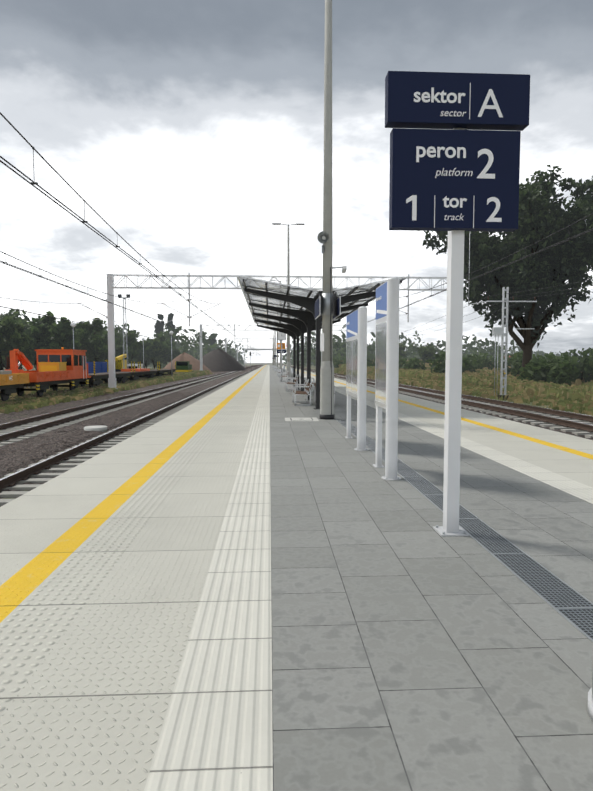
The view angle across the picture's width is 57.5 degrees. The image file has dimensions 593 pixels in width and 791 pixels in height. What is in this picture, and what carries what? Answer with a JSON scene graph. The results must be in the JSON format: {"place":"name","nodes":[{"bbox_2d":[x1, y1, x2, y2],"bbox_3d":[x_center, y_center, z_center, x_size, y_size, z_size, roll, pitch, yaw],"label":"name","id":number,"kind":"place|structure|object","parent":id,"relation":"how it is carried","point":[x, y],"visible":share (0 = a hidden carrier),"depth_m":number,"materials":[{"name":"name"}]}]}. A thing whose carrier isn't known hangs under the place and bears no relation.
{"place":"outdoors","nodes":[
{"label":"outdoors","id":0,"kind":"place"},
{"bbox_2d":[3,363,470,498],"bbox_3d":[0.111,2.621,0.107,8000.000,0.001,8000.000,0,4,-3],"label":"ground","id":1,"kind":"structure","parent":0,"point":[246,364],"depth_m":228.62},
{"bbox_2d":[0,321,9,369],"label":"tree","id":2,"kind":"object","parent":1,"relation":"on","point":[1,366],"visible":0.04,"depth_m":87.45,"materials":[{"name":"green plant"}]},
{"bbox_2d":[0,316,34,368],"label":"tree","id":3,"kind":"object","parent":1,"relation":"on","point":[11,330],"visible":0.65,"depth_m":67.25,"materials":[{"name":"green plant"}]},
{"bbox_2d":[8,311,29,368],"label":"tree","id":4,"kind":"object","parent":1,"relation":"on","point":[15,314],"visible":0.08,"depth_m":108.72,"materials":[{"name":"green plant"}]},
{"bbox_2d":[8,309,29,329],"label":"tree","id":5,"kind":"object","parent":1,"relation":"on","point":[11,311],"depth_m":113.25,"materials":[{"name":"green plant"}]},
{"bbox_2d":[23,311,56,369],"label":"tree","id":6,"kind":"object","parent":1,"relation":"on","point":[38,343],"visible":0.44,"depth_m":82.72,"materials":[{"name":"green plant"}]},
{"bbox_2d":[33,317,81,349],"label":"tree","id":7,"kind":"object","parent":1,"relation":"on","point":[59,335],"visible":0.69,"depth_m":78.19,"materials":[{"name":"green plant"}]},
{"bbox_2d":[74,330,107,361],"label":"tree","id":8,"kind":"object","parent":1,"relation":"on","point":[105,334],"visible":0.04,"depth_m":96.67,"materials":[{"name":"green plant"}]},
{"bbox_2d":[75,317,107,361],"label":"tree","id":9,"kind":"object","parent":1,"relation":"on","point":[95,348],"visible":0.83,"depth_m":91.45,"materials":[{"name":"green plant"}]},
{"bbox_2d":[9,368,175,395],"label":"grass","id":10,"kind":"structure","parent":1,"relation":"on","point":[15,394],"depth_m":48.88,"materials":[{"name":"green plant"}]},
{"bbox_2d":[105,354,126,371],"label":"machine","id":11,"kind":"object","parent":10,"relation":"on","point":[118,364],"visible":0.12,"depth_m":82.92,"materials":[{"name":"yellow metal"}]},
{"bbox_2d":[71,323,172,377],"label":"yard lamps","id":12,"kind":"object","parent":10,"relation":"on","point":[73,325],"visible":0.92,"depth_m":76.82,"materials":[{"name":"grey metal"}]},
{"bbox_2d":[118,294,129,368],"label":"light tower","id":13,"kind":"structure","parent":10,"relation":"on","point":[127,296],"depth_m":78.17,"materials":[{"name":"grey metal"}]},
{"bbox_2d":[115,332,142,363],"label":"tree","id":14,"kind":"object","parent":10,"relation":"on","point":[132,348],"visible":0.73,"depth_m":116.65,"materials":[{"name":"green plant"}]},
{"bbox_2d":[127,364,142,368],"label":"crates","id":15,"kind":"object","parent":10,"relation":"on","point":[129,366],"depth_m":94.28,"materials":[{"name":"white metal"}]},
{"bbox_2d":[0,392,196,506],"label":"ballast","id":16,"kind":"structure","parent":1,"relation":"on","point":[18,455],"depth_m":20.45,"materials":[{"name":"grey gravel"}]},
{"bbox_2d":[84,425,106,431],"bbox_3d":[-7.609,1.293,20.488,0.840,0.220,0.840,0,4,-3],"label":"chamber ring","id":17,"kind":"object","parent":16,"relation":"on","point":[97,428],"visible":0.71,"depth_m":20.24,"materials":[{"name":"concrete"}]},
{"bbox_2d":[0,370,212,413],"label":"grass","id":18,"kind":"structure","parent":1,"relation":"on","point":[18,405],"depth_m":41.07,"materials":[{"name":"green plant"}]},
{"bbox_2d":[103,329,120,360],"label":"tree","id":19,"kind":"object","parent":1,"relation":"on","point":[117,335],"depth_m":147.69,"materials":[{"name":"green plant"}]},
{"bbox_2d":[115,329,151,360],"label":"tree","id":20,"kind":"object","parent":1,"relation":"on","point":[146,343],"visible":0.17,"depth_m":142.03,"materials":[{"name":"green plant"}]},
{"bbox_2d":[135,345,154,368],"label":"tree","id":21,"kind":"object","parent":1,"relation":"on","point":[148,351],"visible":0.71,"depth_m":144.11,"materials":[{"name":"green plant"}]},
{"bbox_2d":[144,338,167,368],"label":"tree","id":22,"kind":"object","parent":1,"relation":"on","point":[157,348],"visible":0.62,"depth_m":147.32,"materials":[{"name":"green plant"}]},
{"bbox_2d":[154,314,164,338],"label":"poplar","id":23,"kind":"object","parent":1,"relation":"on","point":[158,326],"visible":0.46,"depth_m":245.13,"materials":[{"name":"green plant"}]},
{"bbox_2d":[149,331,172,368],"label":"tree","id":24,"kind":"object","parent":1,"relation":"on","point":[165,347],"visible":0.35,"depth_m":151.51,"materials":[{"name":"green plant"}]},
{"bbox_2d":[162,343,180,364],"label":"tree","id":25,"kind":"object","parent":1,"relation":"on","point":[175,353],"visible":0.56,"depth_m":165.35,"materials":[{"name":"green plant"}]},
{"bbox_2d":[166,313,176,342],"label":"poplar","id":26,"kind":"object","parent":1,"relation":"on","point":[170,318],"visible":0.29,"depth_m":247.61,"materials":[{"name":"green plant"}]},
{"bbox_2d":[163,352,213,373],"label":"soil pile","id":27,"kind":"object","parent":1,"relation":"on","point":[194,362],"depth_m":119.69,"materials":[{"name":"brown soil"}]},
{"bbox_2d":[114,365,263,392],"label":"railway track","id":28,"kind":"structure","parent":1,"relation":"on","point":[201,387],"depth_m":63.17,"materials":[{"name":"grey gravel"}]},
{"bbox_2d":[0,364,261,446],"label":"track","id":29,"kind":"structure","parent":28,"relation":"on","point":[26,428],"depth_m":26.26,"materials":[{"name":"grey metal"}]},
{"bbox_2d":[0,364,264,505],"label":"track","id":30,"kind":"structure","parent":28,"relation":"on","point":[58,460],"depth_m":15.26,"materials":[{"name":"grey concrete"}]},
{"bbox_2d":[209,333,216,349],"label":"tree","id":31,"kind":"object","parent":1,"relation":"on","point":[212,342],"visible":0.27,"depth_m":295.55,"materials":[{"name":"green plant"}]},
{"bbox_2d":[199,348,246,371],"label":"gravel pile","id":32,"kind":"object","parent":1,"relation":"on","point":[217,360],"depth_m":157.76,"materials":[{"name":"grey gravel"}]},
{"bbox_2d":[80,272,446,388],"bbox_3d":[-2.109,-5.811,49.635,35.160,10.700,0.900,0,4,-3],"label":"gantry","id":33,"kind":"object","parent":1,"relation":"on","point":[111,334],"visible":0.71,"depth_m":48.99,"materials":[{"name":"metal"}]},
{"bbox_2d":[0,112,592,355],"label":"catenary wires","id":34,"kind":"object","parent":33,"relation":"hanging from","point":[32,183],"visible":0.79,"depth_m":20.45,"materials":[{"name":"black metal"}]},
{"bbox_2d":[188,323,345,370],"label":"gantry","id":35,"kind":"object","parent":1,"relation":"on","point":[201,360],"visible":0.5,"depth_m":113.23,"materials":[{"name":"metal"}]},
{"bbox_2d":[235,345,304,360],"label":"gantry","id":36,"kind":"object","parent":1,"relation":"on","point":[245,346],"visible":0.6,"depth_m":241.70,"materials":[{"name":"metal"}]},
{"bbox_2d":[241,348,300,366],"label":"gantry","id":37,"kind":"object","parent":1,"relation":"on","point":[260,349],"visible":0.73,"depth_m":306.06,"materials":[{"name":"metal"}]},
{"bbox_2d":[225,338,321,362],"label":"gantry","id":38,"kind":"object","parent":1,"relation":"on","point":[259,338],"visible":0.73,"depth_m":177.49,"materials":[{"name":"metal"}]},
{"bbox_2d":[0,365,592,790],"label":"platform","id":39,"kind":"structure","parent":1,"relation":"on","point":[242,583],"depth_m":3.45,"materials":[{"name":"concrete"}]},
{"bbox_2d":[270,331,276,364],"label":"lamp post","id":40,"kind":"object","parent":39,"relation":"on","point":[273,346],"visible":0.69,"depth_m":214.90,"materials":[{"name":"black metal"}]},
{"bbox_2d":[271,280,285,368],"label":"lamp post","id":41,"kind":"object","parent":39,"relation":"on","point":[280,341],"visible":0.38,"depth_m":81.58,"materials":[{"name":"black metal"}]},
{"bbox_2d":[277,332,285,380],"bbox_3d":[-1.280,-3.434,46.809,0.720,4.300,0.128,0,4,-3],"label":"clock","id":42,"kind":"object","parent":39,"relation":"on","point":[281,336],"visible":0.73,"depth_m":46.67,"materials":[{"name":"white metal"}]},
{"bbox_2d":[273,365,292,376],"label":"furniture","id":43,"kind":"object","parent":39,"relation":"on","point":[275,368],"visible":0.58,"depth_m":63.71,"materials":[{"name":"white metal"}]},
{"bbox_2d":[280,370,288,381],"bbox_3d":[-0.996,-1.627,44.831,0.662,0.936,1.800,0,4,-3],"label":"bench","id":44,"kind":"object","parent":39,"relation":"on","point":[287,373],"visible":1,"depth_m":43.98,"materials":[{"name":"white paint"}]},
{"bbox_2d":[272,223,304,379],"bbox_3d":[-0.716,-8.293,48.248,2.850,13.825,0.430,0,4,-3],"label":"lamp post","id":45,"kind":"object","parent":39,"relation":"on","point":[288,365],"visible":0.69,"depth_m":48.02,"materials":[{"name":"black metal"}]},
{"bbox_2d":[285,374,297,391],"bbox_3d":[-0.259,-0.721,30.077,0.662,0.936,1.800,0,4,-3],"label":"bench","id":46,"kind":"object","parent":39,"relation":"on","point":[295,378],"visible":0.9,"depth_m":29.22,"materials":[{"name":"white paint"}]},
{"bbox_2d":[292,379,311,405],"bbox_3d":[0.210,-0.145,20.707,0.662,0.936,1.800,0,4,-3],"label":"bench","id":47,"kind":"object","parent":39,"relation":"on","point":[308,386],"visible":1,"depth_m":19.87,"materials":[{"name":"white paint"}]},
{"bbox_2d":[285,417,318,420],"bbox_3d":[0.141,0.662,15.085,0.920,0.012,0.920,0,4,-3],"label":"inspection cover","id":48,"kind":"object","parent":39,"relation":"in","point":[302,419],"visible":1,"depth_m":14.98,"materials":[{"name":"concrete"}]},
{"bbox_2d":[300,374,313,391],"bbox_3d":[0.579,-0.723,30.119,0.662,0.936,1.800,0,4,-3],"label":"bench","id":49,"kind":"object","parent":39,"relation":"on","point":[311,384],"visible":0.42,"depth_m":29.27,"materials":[{"name":"white paint"}]},
{"bbox_2d":[237,275,407,408],"bbox_3d":[0.315,-2.193,26.906,5.300,4.265,20.230,0,4,-3],"label":"canopy frame","id":50,"kind":"object","parent":39,"relation":"on","point":[306,321],"visible":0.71,"depth_m":22.62,"materials":[{"name":"black metal"}]},
{"bbox_2d":[239,275,402,327],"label":"canopy roof","id":51,"kind":"structure","parent":50,"relation":"on","point":[276,287],"depth_m":18.79,"materials":[{"name":"clear glass"}]},
{"bbox_2d":[313,379,334,405],"bbox_3d":[1.047,-0.148,20.748,0.662,0.936,1.800,0,4,-3],"label":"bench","id":52,"kind":"object","parent":39,"relation":"on","point":[315,392],"visible":0.19,"depth_m":21.54,"materials":[{"name":"white paint"}]},
{"bbox_2d":[315,0,346,419],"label":"mast","id":53,"kind":"object","parent":39,"relation":"on","point":[331,307],"visible":1,"depth_m":14.88,"materials":[{"name":"grey metal"}]},
{"bbox_2d":[345,306,368,450],"bbox_3d":[1.146,-0.354,10.563,0.266,2.597,1.831,0,4,-3],"label":"information board","id":54,"kind":"object","parent":39,"relation":"on","point":[356,356],"visible":1,"depth_m":9.79,"materials":[{"name":"white paint"}]},
{"bbox_2d":[373,277,400,480],"bbox_3d":[1.280,-0.251,7.763,0.266,2.735,1.107,0,4,-3],"label":"information board","id":55,"kind":"object","parent":39,"relation":"on","point":[387,352],"visible":1,"depth_m":7.34,"materials":[{"name":"white paint"}]},
{"bbox_2d":[385,71,529,536],"bbox_3d":[1.407,-0.760,4.947,1.250,4.095,0.288,0,4,-3],"label":"sign post","id":56,"kind":"object","parent":39,"relation":"on","point":[419,192],"visible":1,"depth_m":4.75,"materials":[{"name":"metal"}]},
{"bbox_2d":[414,87,465,102],"bbox_3d":[1.241,-2.600,4.683,0.455,0.126,0.002,0,4,-3],"label":"sign lettering","id":57,"kind":"object","parent":56,"relation":"attached to","point":[442,94],"visible":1,"depth_m":4.68},
{"bbox_2d":[416,146,465,161],"bbox_3d":[1.265,-2.107,4.729,0.440,0.136,0.002,0,4,-3],"label":"sign lettering","id":58,"kind":"object","parent":56,"relation":"attached to","point":[438,152],"visible":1,"depth_m":4.73},
{"bbox_2d":[440,111,465,115],"bbox_3d":[1.362,-2.450,4.698,0.230,0.048,0.002,0,4,-3],"label":"sign text","id":59,"kind":"object","parent":56,"relation":"attached to","point":[450,112],"visible":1,"depth_m":4.70},
{"bbox_2d":[444,213,462,219],"bbox_3d":[1.391,-1.576,4.768,0.178,0.059,0.002,0,4,-3],"label":"sign text","id":60,"kind":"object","parent":56,"relation":"attached to","point":[453,217],"depth_m":4.77},
{"bbox_2d":[435,168,472,177],"bbox_3d":[1.381,-1.951,4.745,0.334,0.089,0.002,0,4,-3],"label":"sign text","id":61,"kind":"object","parent":56,"relation":"attached to","point":[446,171],"depth_m":4.74},
{"bbox_2d":[443,196,466,207],"bbox_3d":[1.394,-1.706,4.760,0.218,0.102,0.002,0,4,-3],"label":"sign text","id":62,"kind":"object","parent":56,"relation":"attached to","point":[456,200],"visible":1,"depth_m":4.76},
{"bbox_2d":[477,149,494,178],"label":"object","id":63,"kind":"object","parent":56,"relation":"attached to","point":[489,153],"visible":1,"depth_m":4.75,"materials":[{"name":"white paint"}]},
{"bbox_2d":[478,89,502,116],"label":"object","id":64,"kind":"object","parent":56,"relation":"attached to","point":[494,106],"visible":1,"depth_m":4.71,"materials":[{"name":"white paint"}]},
{"bbox_2d":[486,197,501,221],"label":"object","id":65,"kind":"object","parent":56,"relation":"attached to","point":[491,218],"visible":1,"depth_m":4.78,"materials":[{"name":"white paint"}]},
{"bbox_2d":[337,420,592,641],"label":"drain","id":66,"kind":"object","parent":39,"relation":"on","point":[571,605],"visible":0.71,"depth_m":4.32,"materials":[{"name":"grey metal"}]},
{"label":"track siding","id":67,"kind":"structure","parent":1,"relation":"on","visible":0},
{"bbox_2d":[0,370,28,400],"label":"work trailer","id":68,"kind":"object","parent":67,"relation":"on","point":[10,382],"visible":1,"depth_m":32.88,"materials":[{"name":"metal"}]},
{"bbox_2d":[5,347,90,395],"bbox_3d":[-18.969,-1.927,41.206,2.960,3.580,11.600,0,4,-3],"label":"rail maintenance vehicle","id":69,"kind":"object","parent":67,"relation":"on","point":[55,367],"visible":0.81,"depth_m":40.99,"materials":[{"name":"orange paint"}]},
{"bbox_2d":[77,361,132,387],"bbox_3d":[-19.637,-2.196,54.599,2.900,2.475,14.300,0,4,-3],"label":"flat wagon","id":70,"kind":"object","parent":67,"relation":"on","point":[97,377],"visible":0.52,"depth_m":51.63,"materials":[{"name":"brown metal"}]},
{"bbox_2d":[86,362,108,372],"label":"containers","id":71,"kind":"object","parent":70,"relation":"on","point":[100,367],"visible":0.35,"depth_m":73.28,"materials":[{"name":"blue metal"}]},
{"bbox_2d":[115,362,158,380],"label":"flat wagon","id":72,"kind":"object","parent":67,"relation":"on","point":[138,373],"visible":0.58,"depth_m":65.86,"materials":[{"name":"orange metal"}]},
{"bbox_2d":[140,362,176,375],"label":"flat wagon","id":73,"kind":"object","parent":67,"relation":"on","point":[160,372],"visible":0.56,"depth_m":80.64,"materials":[{"name":"brown metal"}]},
{"bbox_2d":[176,361,191,371],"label":"vehicle","id":74,"kind":"object","parent":67,"relation":"on","point":[183,366],"visible":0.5,"depth_m":102.92,"materials":[{"name":"green metal"}]},
{"bbox_2d":[274,326,274,364],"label":"mast","id":75,"kind":"object","parent":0,"point":[274,347],"visible":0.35,"depth_m":181.53,"materials":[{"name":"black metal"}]},
{"bbox_2d":[275,331,275,365],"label":"mast","id":76,"kind":"object","parent":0,"point":[275,348],"visible":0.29,"depth_m":148.19,"materials":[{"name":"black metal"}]},
{"bbox_2d":[277,342,286,352],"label":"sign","id":77,"kind":"object","parent":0,"point":[279,346],"visible":0.71,"depth_m":78.49,"materials":[{"name":"orange paint"}]},
{"bbox_2d":[3,323,570,368],"bbox_3d":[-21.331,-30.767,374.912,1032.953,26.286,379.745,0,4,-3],"label":"trees","id":78,"kind":"object","parent":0,"point":[411,351],"visible":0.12,"depth_m":236.94,"materials":[{"name":"green plant"}]},
{"bbox_2d":[0,0,592,362],"label":"sky","id":79,"kind":"structure","parent":0,"point":[192,128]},
{"bbox_2d":[291,365,592,415],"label":"verge","id":80,"kind":"structure","parent":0,"point":[314,368],"depth_m":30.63,"materials":[{"name":"green plant"}]},
{"bbox_2d":[333,342,345,361],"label":"tree","id":81,"kind":"object","parent":80,"relation":"on","point":[343,346],"visible":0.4,"depth_m":230.31,"materials":[{"name":"green plant"}]},
{"bbox_2d":[399,343,406,358],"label":"tree","id":82,"kind":"object","parent":80,"relation":"on","point":[402,347],"visible":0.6,"depth_m":179.02,"materials":[{"name":"green plant"}]},
{"bbox_2d":[417,343,436,363],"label":"tree","id":83,"kind":"object","parent":80,"relation":"on","point":[424,352],"visible":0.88,"depth_m":152.39,"materials":[{"name":"green plant"}]},
{"bbox_2d":[338,364,592,400],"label":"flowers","id":84,"kind":"object","parent":80,"relation":"on","point":[573,392],"visible":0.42,"depth_m":43.60,"materials":[{"name":"green plant"}]},
{"bbox_2d":[370,238,588,399],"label":"gantry","id":85,"kind":"object","parent":80,"relation":"on","point":[498,331],"visible":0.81,"depth_m":33.95,"materials":[{"name":"grey metal"}]},
{"bbox_2d":[405,364,592,388],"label":"grass","id":86,"kind":"structure","parent":80,"relation":"on","point":[485,371],"depth_m":70.71,"materials":[{"name":"green plant"}]},
{"bbox_2d":[333,347,592,385],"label":"shrubs","id":87,"kind":"object","parent":86,"relation":"on","point":[560,370],"visible":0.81,"depth_m":67.92,"materials":[{"name":"green plant"}]},
{"bbox_2d":[422,165,592,373],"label":"tree","id":88,"kind":"object","parent":80,"relation":"on","point":[541,216],"visible":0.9,"depth_m":60.16,"materials":[{"name":"green plant"}]},
{"bbox_2d":[345,380,592,439],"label":"rail","id":89,"kind":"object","parent":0,"point":[557,430],"depth_m":17.85,"materials":[{"name":"metal"}]},
{"bbox_2d":[587,671,592,720],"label":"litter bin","id":90,"kind":"object","parent":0,"point":[590,703],"visible":1,"depth_m":2.45,"materials":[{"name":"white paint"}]},
{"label":"ballast","id":91,"kind":"structure","parent":0,"visible":0},
{"bbox_2d":[282,364,592,437],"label":"track","id":92,"kind":"structure","parent":91,"relation":"on","point":[565,421],"depth_m":20.69,"materials":[{"name":"metal"}]}
]}

